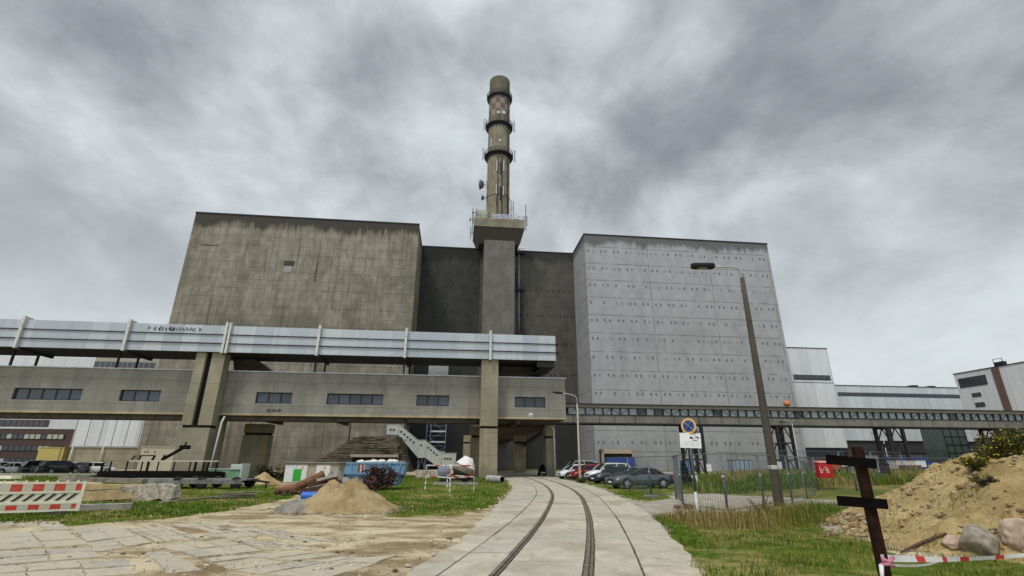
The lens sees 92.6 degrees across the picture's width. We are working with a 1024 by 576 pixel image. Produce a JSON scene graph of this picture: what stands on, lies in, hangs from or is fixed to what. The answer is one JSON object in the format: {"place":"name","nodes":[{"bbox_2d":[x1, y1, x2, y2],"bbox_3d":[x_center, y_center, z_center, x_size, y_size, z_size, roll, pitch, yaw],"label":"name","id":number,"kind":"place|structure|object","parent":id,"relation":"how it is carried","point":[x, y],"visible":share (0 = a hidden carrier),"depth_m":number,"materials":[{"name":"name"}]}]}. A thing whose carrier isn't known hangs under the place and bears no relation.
{"place":"outdoors","nodes":[
{"label":"outdoors","id":0,"kind":"place"},
{"bbox_2d":[0,521,396,575],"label":"yard slabs","id":1,"kind":"structure","parent":0,"point":[108,537],"depth_m":9.46,"materials":[{"name":"concrete"}]},
{"bbox_2d":[267,504,412,515],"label":"spilt sand","id":2,"kind":"structure","parent":0,"point":[316,513],"depth_m":16.63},
{"bbox_2d":[0,469,1023,575],"bbox_3d":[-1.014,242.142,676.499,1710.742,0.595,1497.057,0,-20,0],"label":"ground","id":3,"kind":"structure","parent":0,"point":[414,547],"depth_m":12.51,"materials":[{"name":"concrete"}]},
{"bbox_2d":[0,462,22,472],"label":"parked car","id":4,"kind":"object","parent":3,"relation":"on","point":[10,467],"visible":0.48,"depth_m":59.79,"materials":[{"name":"white paint"}]},
{"bbox_2d":[17,460,46,472],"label":"parked car","id":5,"kind":"object","parent":3,"relation":"on","point":[24,466],"visible":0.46,"depth_m":59.49,"materials":[{"name":"black paint"}]},
{"bbox_2d":[0,480,86,514],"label":"construction barrier","id":6,"kind":"object","parent":3,"relation":"on","point":[57,497],"visible":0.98,"depth_m":16.16,"materials":[{"name":"plastic"}]},
{"bbox_2d":[0,356,95,461],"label":"office building","id":7,"kind":"structure","parent":3,"relation":"on","point":[22,440],"depth_m":111.82,"materials":[{"name":"brick"}]},
{"bbox_2d":[0,473,96,476],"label":"boundary beam","id":8,"kind":"structure","parent":3,"relation":"on","point":[45,474],"depth_m":52.77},
{"bbox_2d":[38,460,78,472],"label":"parked car","id":9,"kind":"object","parent":3,"relation":"on","point":[50,466],"visible":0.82,"depth_m":60.60,"materials":[{"name":"black paint"}]},
{"bbox_2d":[74,462,96,472],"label":"parked car","id":10,"kind":"object","parent":3,"relation":"on","point":[83,467],"visible":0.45,"depth_m":62.85,"materials":[{"name":"blue paint"}]},
{"bbox_2d":[81,462,117,472],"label":"parked car","id":11,"kind":"object","parent":3,"relation":"on","point":[95,466],"visible":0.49,"depth_m":64.02,"materials":[{"name":"white paint"}]},
{"bbox_2d":[85,489,117,490],"bbox_3d":[-20.342,10.419,24.933,0.422,0.334,3.248,-2,-20,7],"label":"timber balk","id":12,"kind":"object","parent":3,"relation":"on","point":[101,489],"visible":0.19,"depth_m":24.44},
{"bbox_2d":[85,483,142,489],"bbox_3d":[-20.787,10.334,25.375,5.776,0.386,0.722,3,-20,-8],"label":"timber balk","id":13,"kind":"object","parent":12,"relation":"on","point":[93,486],"visible":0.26,"depth_m":25.06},
{"bbox_2d":[58,476,147,483],"bbox_3d":[-22.385,10.520,26.793,4.321,0.378,0.522,2,-20,-5],"label":"timber balk","id":14,"kind":"object","parent":3,"relation":"on","point":[109,480],"visible":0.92,"depth_m":26.59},
{"bbox_2d":[79,503,133,511],"bbox_3d":[-14.511,7.856,17.515,1.488,0.243,0.322,10,-22,-25],"label":"kerb stone","id":15,"kind":"object","parent":3,"relation":"on","point":[101,507],"visible":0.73,"depth_m":17.40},
{"bbox_2d":[82,489,134,500],"bbox_3d":[-18.049,9.303,21.977,2.838,0.566,0.724,2,-20,-6],"label":"timber balk","id":16,"kind":"object","parent":3,"relation":"on","point":[100,495],"visible":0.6,"depth_m":21.66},
{"bbox_2d":[67,358,159,468],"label":"annex building","id":17,"kind":"structure","parent":3,"relation":"on","point":[116,442],"depth_m":102.60,"materials":[{"name":"white corrugated metal"}]},
{"bbox_2d":[120,483,181,500],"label":"concrete beam","id":18,"kind":"structure","parent":3,"relation":"on","point":[158,491],"depth_m":21.95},
{"bbox_2d":[137,446,174,469],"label":"site hut","id":19,"kind":"object","parent":3,"relation":"on","point":[159,452],"visible":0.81,"depth_m":88.29,"materials":[{"name":"beige metal"}]},
{"bbox_2d":[91,442,224,482],"bbox_3d":[-27.584,14.032,39.339,9.550,3.108,2.660,2,-20,-4],"label":"flat wagon","id":20,"kind":"object","parent":3,"relation":"on","point":[146,473],"visible":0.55,"depth_m":37.93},
{"bbox_2d":[158,493,248,503],"bbox_3d":[-14.389,10.020,23.372,0.162,0.092,6.166,-2,-20,6],"label":"timber balk","id":21,"kind":"object","parent":3,"relation":"on","point":[189,499],"visible":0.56,"depth_m":22.08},
{"bbox_2d":[141,476,269,488],"bbox_3d":[-20.799,12.768,32.143,9.508,0.720,2.240,1,-20,-3],"label":"flatbed trailer","id":22,"kind":"object","parent":3,"relation":"on","point":[198,482],"visible":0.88,"depth_m":31.23,"materials":[{"name":"metal"}]},
{"bbox_2d":[209,463,250,477],"bbox_3d":[-22.861,14.930,39.408,2.600,1.500,1.500,2,-20,-5],"label":"open skip","id":23,"kind":"object","parent":3,"relation":"on","point":[239,470],"visible":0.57,"depth_m":38.95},
{"bbox_2d":[0,506,468,575],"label":"loose stones","id":24,"kind":"object","parent":3,"relation":"on","point":[337,551],"visible":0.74,"depth_m":9.58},
{"bbox_2d":[215,490,261,497],"bbox_3d":[-13.241,9.996,23.672,1.898,0.275,1.100,7,-21,-19],"label":"plank pile","id":25,"kind":"object","parent":3,"relation":"on","point":[235,495],"visible":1,"depth_m":23.55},
{"bbox_2d":[243,472,282,484],"bbox_3d":[-19.523,14.944,38.427,3.600,0.922,2.640,0,-20,0],"label":"sand heap","id":26,"kind":"object","parent":3,"relation":"on","point":[264,476],"visible":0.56,"depth_m":38.03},
{"bbox_2d":[251,463,284,480],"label":"dark bush","id":27,"kind":"object","parent":3,"relation":"on","point":[271,473],"visible":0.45,"depth_m":44.12,"materials":[{"name":"green plant"}]},
{"bbox_2d":[133,211,421,469],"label":"concrete building","id":28,"kind":"structure","parent":3,"relation":"on","point":[250,270],"depth_m":112.55,"materials":[{"name":"concrete"}]},
{"bbox_2d":[0,352,566,477],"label":"raised gallery","id":29,"kind":"object","parent":3,"relation":"on","point":[206,398],"visible":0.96,"depth_m":55.18,"materials":[{"name":"concrete"}]},
{"bbox_2d":[13,388,82,399],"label":"window","id":30,"kind":"structure","parent":29,"relation":"in","point":[20,393],"depth_m":52.76,"materials":[{"name":"grey glass"}]},
{"bbox_2d":[120,390,160,401],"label":"window","id":31,"kind":"structure","parent":29,"relation":"in","point":[127,395],"depth_m":53.74,"materials":[{"name":"grey glass"}]},
{"bbox_2d":[256,392,292,403],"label":"window","id":32,"kind":"structure","parent":29,"relation":"in","point":[262,397],"depth_m":55.17,"materials":[{"name":"grey glass"}]},
{"bbox_2d":[0,316,559,376],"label":"overhead duct","id":33,"kind":"object","parent":29,"relation":"on","point":[50,339],"visible":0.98,"depth_m":55.41,"materials":[{"name":"metal"}]},
{"bbox_2d":[327,394,382,404],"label":"window","id":34,"kind":"structure","parent":29,"relation":"in","point":[344,399],"depth_m":56.10,"materials":[{"name":"grey glass"}]},
{"bbox_2d":[416,395,448,405],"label":"window","id":35,"kind":"structure","parent":29,"relation":"in","point":[422,400],"depth_m":57.01,"materials":[{"name":"grey glass"}]},
{"bbox_2d":[428,366,448,374],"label":"roof screen","id":36,"kind":"object","parent":29,"relation":"on","point":[438,370],"visible":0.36,"depth_m":62.42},
{"bbox_2d":[515,397,544,407],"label":"window","id":37,"kind":"structure","parent":29,"relation":"in","point":[534,402],"depth_m":58.20,"materials":[{"name":"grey glass"}]},
{"bbox_2d":[275,484,293,492],"bbox_3d":[-11.995,10.827,26.433,1.526,0.586,0.420,10,-22,-27],"label":"rusty pipe","id":38,"kind":"object","parent":3,"relation":"on","point":[288,487],"visible":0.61,"depth_m":26.18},
{"bbox_2d":[273,497,309,512],"bbox_3d":[-7.464,8.016,18.121,2.730,0.462,2.730,0,-20,0],"label":"gravel heap","id":39,"kind":"object","parent":3,"relation":"on","point":[293,506],"visible":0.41,"depth_m":17.41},
{"bbox_2d":[273,490,317,495],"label":"scrap crumbs","id":40,"kind":"object","parent":3,"relation":"on","point":[284,492],"visible":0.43,"depth_m":25.68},
{"bbox_2d":[290,471,325,492],"bbox_3d":[-11.170,10.632,26.769,1.806,1.201,0.480,5,-20,-14],"label":"rusty pipe","id":41,"kind":"object","parent":3,"relation":"on","point":[301,484],"visible":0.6,"depth_m":26.59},
{"bbox_2d":[283,462,345,482],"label":"transformer kiosk","id":42,"kind":"object","parent":3,"relation":"on","point":[295,472],"visible":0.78,"depth_m":40.83,"materials":[{"name":"paint"}]},
{"bbox_2d":[283,465,307,481],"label":"door","id":43,"kind":"structure","parent":42,"relation":"in","point":[293,473],"depth_m":40.70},
{"bbox_2d":[316,465,330,475],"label":"door","id":44,"kind":"structure","parent":42,"relation":"in","point":[326,468],"depth_m":40.83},
{"bbox_2d":[0,475,661,524],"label":"verge grass","id":45,"kind":"structure","parent":3,"relation":"on","point":[22,518],"depth_m":20.44,"materials":[{"name":"plant"}]},
{"bbox_2d":[313,466,349,486],"bbox_3d":[-11.195,11.934,30.738,3.720,1.506,2.760,0,-20,0],"label":"rubble heap","id":46,"kind":"object","parent":3,"relation":"on","point":[336,472],"visible":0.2,"depth_m":30.55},
{"bbox_2d":[301,477,397,513],"bbox_3d":[-6.198,7.759,18.448,4.410,1.175,4.060,0,-20,0],"label":"sand heap","id":47,"kind":"object","parent":3,"relation":"on","point":[356,495],"visible":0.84,"depth_m":17.62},
{"bbox_2d":[316,436,414,471],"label":"covered ramp","id":48,"kind":"structure","parent":3,"relation":"on","point":[365,448],"depth_m":83.73,"materials":[{"name":"brown wood"}]},
{"bbox_2d":[342,462,408,485],"bbox_3d":[-8.971,12.267,32.310,3.955,1.429,1.965,2,-20,-6],"label":"waste skip","id":49,"kind":"object","parent":3,"relation":"on","point":[352,470],"visible":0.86,"depth_m":31.57,"materials":[{"name":"metal"}]},
{"bbox_2d":[356,459,404,461],"bbox_3d":[-8.762,11.620,32.419,3.357,0.545,1.390,-3,-20,8],"label":"rubbish","id":50,"kind":"object","parent":49,"relation":"in","point":[383,460],"visible":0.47,"depth_m":31.99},
{"bbox_2d":[359,463,401,490],"bbox_3d":[-8.203,11.798,30.508,2.490,1.600,1.391,0,-20,0],"label":"scrap tangle","id":51,"kind":"object","parent":3,"relation":"on","point":[382,479],"visible":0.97,"depth_m":30.38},
{"bbox_2d":[387,424,456,469],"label":"covered stairway","id":52,"kind":"object","parent":3,"relation":"on","point":[422,449],"visible":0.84,"depth_m":92.36,"materials":[{"name":"white metal"}]},
{"bbox_2d":[415,470,438,477],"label":"concrete block","id":53,"kind":"object","parent":3,"relation":"on","point":[421,473],"depth_m":52.91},
{"bbox_2d":[424,424,446,469],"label":"scaffold tower","id":54,"kind":"structure","parent":3,"relation":"on","point":[433,441],"depth_m":111.06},
{"bbox_2d":[425,465,474,493],"bbox_3d":[-4.024,11.815,30.369,2.287,1.560,5.254,11,-22,-28],"label":"tube barrier","id":55,"kind":"object","parent":3,"relation":"on","point":[457,476],"visible":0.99,"depth_m":29.41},
{"bbox_2d":[433,482,477,484],"bbox_3d":[-4.368,15.145,37.857,3.440,0.221,0.323,2,-20,-5],"label":"kerb stone","id":56,"kind":"object","parent":3,"relation":"on","point":[455,483],"visible":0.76,"depth_m":37.73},
{"bbox_2d":[438,456,473,481],"bbox_3d":[-4.396,14.479,38.890,2.890,2.184,1.800,0,-20,0],"label":"concrete mixer","id":57,"kind":"object","parent":3,"relation":"on","point":[464,470],"visible":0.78,"depth_m":38.23,"materials":[{"name":"metal"}]},
{"bbox_2d":[408,245,580,469],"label":"concrete hall","id":58,"kind":"structure","parent":3,"relation":"on","point":[450,294],"depth_m":129.59,"materials":[{"name":"concrete"}]},
{"bbox_2d":[486,475,504,482],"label":"white pipe","id":59,"kind":"object","parent":3,"relation":"on","point":[495,479],"visible":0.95,"depth_m":41.32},
{"bbox_2d":[469,75,526,469],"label":"chimney","id":60,"kind":"object","parent":3,"relation":"on","point":[497,232],"visible":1,"depth_m":130.76,"materials":[{"name":"concrete"}]},
{"bbox_2d":[16,466,1023,572],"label":"sparse weeds","id":61,"kind":"object","parent":3,"relation":"on","point":[831,544],"visible":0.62,"depth_m":11.23,"materials":[{"name":"green plant"}]},
{"bbox_2d":[553,391,581,480],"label":"street lamp","id":62,"kind":"object","parent":3,"relation":"on","point":[579,458],"visible":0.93,"depth_m":46.69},
{"bbox_2d":[556,464,584,478],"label":"parked car","id":63,"kind":"object","parent":3,"relation":"on","point":[564,472],"visible":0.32,"depth_m":52.54,"materials":[{"name":"white paint"}]},
{"bbox_2d":[568,464,596,478],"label":"parked car","id":64,"kind":"object","parent":3,"relation":"on","point":[575,472],"visible":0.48,"depth_m":50.31,"materials":[{"name":"red paint"}]},
{"bbox_2d":[584,462,630,481],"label":"parked car","id":65,"kind":"object","parent":3,"relation":"on","point":[598,468],"visible":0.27,"depth_m":45.92,"materials":[{"name":"white paint"}]},
{"bbox_2d":[589,466,629,483],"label":"parked car","id":66,"kind":"object","parent":3,"relation":"on","point":[598,477],"visible":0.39,"depth_m":41.19,"materials":[{"name":"blue paint"}]},
{"bbox_2d":[604,457,629,490],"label":"fence","id":67,"kind":"object","parent":3,"relation":"on","point":[617,471],"visible":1,"depth_m":33.33,"materials":[{"name":"metal"}]},
{"bbox_2d":[606,457,634,467],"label":"storage container","id":68,"kind":"object","parent":3,"relation":"on","point":[631,462],"visible":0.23,"depth_m":86.78,"materials":[{"name":"metal"}]},
{"bbox_2d":[627,456,650,494],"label":"fence","id":69,"kind":"object","parent":3,"relation":"on","point":[630,473],"visible":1,"depth_m":28.04,"materials":[{"name":"metal"}]},
{"bbox_2d":[606,467,673,488],"bbox_3d":[8.984,13.352,34.426,4.549,1.464,2.015,5,-20,-13],"label":"parked car","id":70,"kind":"object","parent":3,"relation":"on","point":[613,480],"visible":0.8,"depth_m":33.76,"materials":[{"name":"paint"}]},
{"bbox_2d":[648,456,675,498],"bbox_3d":[7.610,9.574,24.795,0.100,1.997,1.622,13,-23,-31],"label":"fence","id":71,"kind":"object","parent":3,"relation":"on","point":[661,475],"visible":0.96,"depth_m":24.87,"materials":[{"name":"metal"}]},
{"bbox_2d":[672,454,682,504],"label":"fence","id":72,"kind":"object","parent":3,"relation":"on","point":[676,478],"visible":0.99,"depth_m":21.80,"materials":[{"name":"metal"}]},
{"bbox_2d":[678,461,692,486],"bbox_3d":[12.108,13.133,34.351,1.659,2.005,1.599,0,-20,0],"label":"conifer bush","id":73,"kind":"object","parent":3,"relation":"on","point":[687,472],"visible":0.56,"depth_m":34.17,"materials":[{"name":"green plant"}]},
{"bbox_2d":[573,233,806,470],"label":"concrete building","id":74,"kind":"structure","parent":3,"relation":"on","point":[659,321],"depth_m":119.75,"materials":[{"name":"concrete"}]},
{"bbox_2d":[679,418,701,513],"bbox_3d":[5.882,5.915,15.819,0.664,3.304,0.168,-10,-22,26],"label":"traffic sign","id":75,"kind":"object","parent":3,"relation":"on","point":[690,439],"visible":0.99,"depth_m":16.14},
{"bbox_2d":[678,453,727,511],"bbox_3d":[7.022,7.207,18.146,0.100,1.997,2.900,4,-20,-11],"label":"fence","id":76,"kind":"object","parent":3,"relation":"on","point":[722,477],"visible":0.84,"depth_m":18.05,"materials":[{"name":"metal"}]},
{"bbox_2d":[690,263,784,506],"bbox_3d":[9.995,4.025,21.986,2.583,11.030,0.462,0,-20,0],"label":"street lamp","id":77,"kind":"object","parent":3,"relation":"on","point":[771,458],"visible":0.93,"depth_m":21.61,"materials":[{"name":"concrete"}]},
{"bbox_2d":[727,460,751,470],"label":"portable cabin","id":78,"kind":"object","parent":3,"relation":"on","point":[738,464],"visible":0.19,"depth_m":70.63,"materials":[{"name":"metal"}]},
{"bbox_2d":[720,453,763,509],"bbox_3d":[8.597,7.202,18.114,0.100,1.997,3.708,-17,-26,40],"label":"fence","id":79,"kind":"object","parent":3,"relation":"on","point":[759,475],"visible":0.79,"depth_m":18.07,"materials":[{"name":"metal"}]},
{"bbox_2d":[729,453,768,477],"bbox_3d":[16.819,12.655,34.379,3.524,1.997,0.100,7,-21,-19],"label":"fence","id":80,"kind":"object","parent":3,"relation":"on","point":[747,463],"visible":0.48,"depth_m":34.33,"materials":[{"name":"metal"}]},
{"bbox_2d":[741,496,778,513],"bbox_3d":[8.115,7.133,16.055,0.954,1.007,1.060,18,-26,-41],"label":"dry shrub","id":81,"kind":"object","parent":3,"relation":"on","point":[763,506],"visible":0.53,"depth_m":15.99,"materials":[{"name":"beige plant"}]},
{"bbox_2d":[757,455,792,503],"bbox_3d":[11.137,8.111,20.640,0.100,1.997,3.708,-17,-26,40],"label":"fence","id":82,"kind":"object","parent":3,"relation":"on","point":[787,473],"visible":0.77,"depth_m":20.83,"materials":[{"name":"metal"}]},
{"bbox_2d":[553,403,1023,474],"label":"glazed walkway","id":83,"kind":"structure","parent":3,"relation":"on","point":[887,420],"depth_m":75.19,"materials":[{"name":"metal"}]},
{"bbox_2d":[785,456,807,502],"bbox_3d":[13.530,9.044,23.234,0.100,1.997,3.625,-15,-24,36],"label":"fence","id":84,"kind":"object","parent":3,"relation":"on","point":[802,472],"visible":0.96,"depth_m":23.35,"materials":[{"name":"metal"}]},
{"bbox_2d":[677,468,927,493],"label":"meadow grass","id":85,"kind":"structure","parent":3,"relation":"on","point":[837,481],"depth_m":30.14,"materials":[{"name":"plant"}]},
{"bbox_2d":[800,457,818,496],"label":"fence","id":86,"kind":"object","parent":3,"relation":"on","point":[814,471],"visible":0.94,"depth_m":26.05,"materials":[{"name":"metal"}]},
{"bbox_2d":[786,347,847,469],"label":"hall building","id":87,"kind":"structure","parent":3,"relation":"on","point":[812,378],"depth_m":138.56,"materials":[{"name":"pale metal cladding"},{"name":"dark glass"},{"name":"dark steel"}]},
{"bbox_2d":[812,457,856,490],"bbox_3d":[17.739,10.344,26.840,1.838,1.997,0.100,-9,-21,23],"label":"fence","id":88,"kind":"object","parent":3,"relation":"on","point":[835,472],"visible":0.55,"depth_m":26.85,"materials":[{"name":"metal"}]},
{"bbox_2d":[813,461,833,477],"bbox_3d":[17.292,10.046,27.075,0.803,0.883,0.378,0,-20,0],"label":"sign","id":89,"kind":"object","parent":88,"relation":"attached to","point":[823,469],"visible":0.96,"depth_m":26.95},
{"bbox_2d":[825,447,891,575],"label":"rusty post","id":90,"kind":"object","parent":3,"relation":"on","point":[868,502],"visible":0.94,"depth_m":4.49,"materials":[{"name":"metal"}]},
{"bbox_2d":[879,553,1023,575],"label":"barrier tape","id":91,"kind":"object","parent":90,"relation":"attached to","point":[898,558],"visible":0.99,"depth_m":4.95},
{"bbox_2d":[887,460,906,469],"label":"box trailer","id":92,"kind":"object","parent":3,"relation":"on","point":[893,465],"visible":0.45,"depth_m":62.38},
{"bbox_2d":[878,456,927,469],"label":"storage container","id":93,"kind":"object","parent":3,"relation":"on","point":[913,458],"visible":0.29,"depth_m":79.45,"materials":[{"name":"metal"}]},
{"bbox_2d":[835,385,976,469],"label":"hall building","id":94,"kind":"structure","parent":3,"relation":"on","point":[894,397],"depth_m":145.10,"materials":[{"name":"pale metal cladding"},{"name":"dark glass"},{"name":"dark steel"}]},
{"bbox_2d":[876,458,953,484],"bbox_3d":[23.968,10.784,28.002,5.285,1.997,0.100,-2,-20,8],"label":"fence","id":95,"kind":"object","parent":3,"relation":"on","point":[899,467],"visible":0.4,"depth_m":28.32,"materials":[{"name":"metal"}]},
{"bbox_2d":[907,460,926,468],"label":"box trailer","id":96,"kind":"object","parent":3,"relation":"on","point":[918,462],"visible":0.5,"depth_m":66.04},
{"bbox_2d":[831,451,1023,563],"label":"earth mound","id":97,"kind":"object","parent":3,"relation":"on","point":[988,515],"visible":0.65,"depth_m":11.40,"materials":[{"name":"sand"}]},
{"bbox_2d":[822,454,1023,555],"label":"clods","id":98,"kind":"object","parent":97,"relation":"on","point":[851,526],"visible":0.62,"depth_m":12.49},
{"bbox_2d":[900,532,946,552],"bbox_3d":[8.317,5.230,10.104,1.468,0.327,0.432,6,-20,-17],"label":"broken branch","id":99,"kind":"object","parent":97,"relation":"on","point":[924,541],"visible":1,"depth_m":10.21,"materials":[{"name":"brown plant"}]},
{"bbox_2d":[949,452,991,471],"bbox_3d":[11.939,4.532,12.642,0.840,0.537,0.894,0,-20,0],"label":"weed clump","id":100,"kind":"object","parent":97,"relation":"on","point":[972,464],"visible":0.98,"depth_m":12.56,"materials":[{"name":"green plant"}]},
{"bbox_2d":[966,474,999,486],"bbox_3d":[10.871,4.492,11.313,0.574,0.362,0.462,-10,-22,26],"label":"weed clump","id":101,"kind":"object","parent":97,"relation":"on","point":[983,481],"visible":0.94,"depth_m":11.27,"materials":[{"name":"green plant"}]},
{"bbox_2d":[969,438,1015,459],"bbox_3d":[12.898,4.456,13.068,1.181,0.838,0.962,0,-20,0],"label":"weed clump","id":102,"kind":"object","parent":97,"relation":"on","point":[991,453],"visible":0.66,"depth_m":12.97,"materials":[{"name":"green plant"}]},
{"bbox_2d":[975,424,1023,457],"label":"weed clump","id":103,"kind":"object","parent":97,"relation":"on","point":[1015,445],"visible":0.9,"depth_m":12.92,"materials":[{"name":"green plant"}]},
{"bbox_2d":[997,517,1023,550],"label":"boulder","id":104,"kind":"object","parent":97,"relation":"on","point":[1011,532],"visible":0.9,"depth_m":9.34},
{"bbox_2d":[920,429,970,463],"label":"glass stairwell","id":105,"kind":"object","parent":3,"relation":"on","point":[940,445],"visible":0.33,"depth_m":119.74,"materials":[{"name":"glass"}]},
{"bbox_2d":[940,535,960,549],"bbox_3d":[9.012,5.200,9.978,0.539,0.291,0.415,-13,-7,-5],"label":"boulder","id":106,"kind":"object","parent":3,"relation":"on","point":[951,542],"visible":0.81,"depth_m":9.86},
{"bbox_2d":[958,524,999,555],"bbox_3d":[9.242,5.035,9.628,0.704,0.694,0.632,-6,-3,-26],"label":"boulder","id":107,"kind":"object","parent":3,"relation":"on","point":[978,539],"visible":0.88,"depth_m":9.47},
{"bbox_2d":[952,358,1023,450],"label":"hall building","id":108,"kind":"structure","parent":3,"relation":"on","point":[999,385],"depth_m":114.82,"materials":[{"name":"pale metal cladding"},{"name":"dark steel"},{"name":"dark glass"}]},
{"bbox_2d":[958,375,987,387],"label":"window","id":109,"kind":"structure","parent":108,"relation":"in","point":[981,379],"depth_m":119.10,"materials":[{"name":"grey glass"}]},
{"bbox_2d":[0,0,1023,386],"label":"sky","id":110,"kind":"structure","parent":0,"point":[875,148],"materials":[{"name":"grey"}]},
{"bbox_2d":[406,472,700,575],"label":"road","id":111,"kind":"structure","parent":0,"point":[555,545],"depth_m":11.08,"materials":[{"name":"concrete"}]},
{"bbox_2d":[488,472,593,575],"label":"rail track","id":112,"kind":"structure","parent":111,"relation":"on","point":[499,569],"depth_m":10.59,"materials":[{"name":"metal"}]},
{"bbox_2d":[650,496,1023,575],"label":"lawn grass","id":113,"kind":"structure","parent":0,"point":[804,510],"depth_m":12.98,"materials":[{"name":"plant"}]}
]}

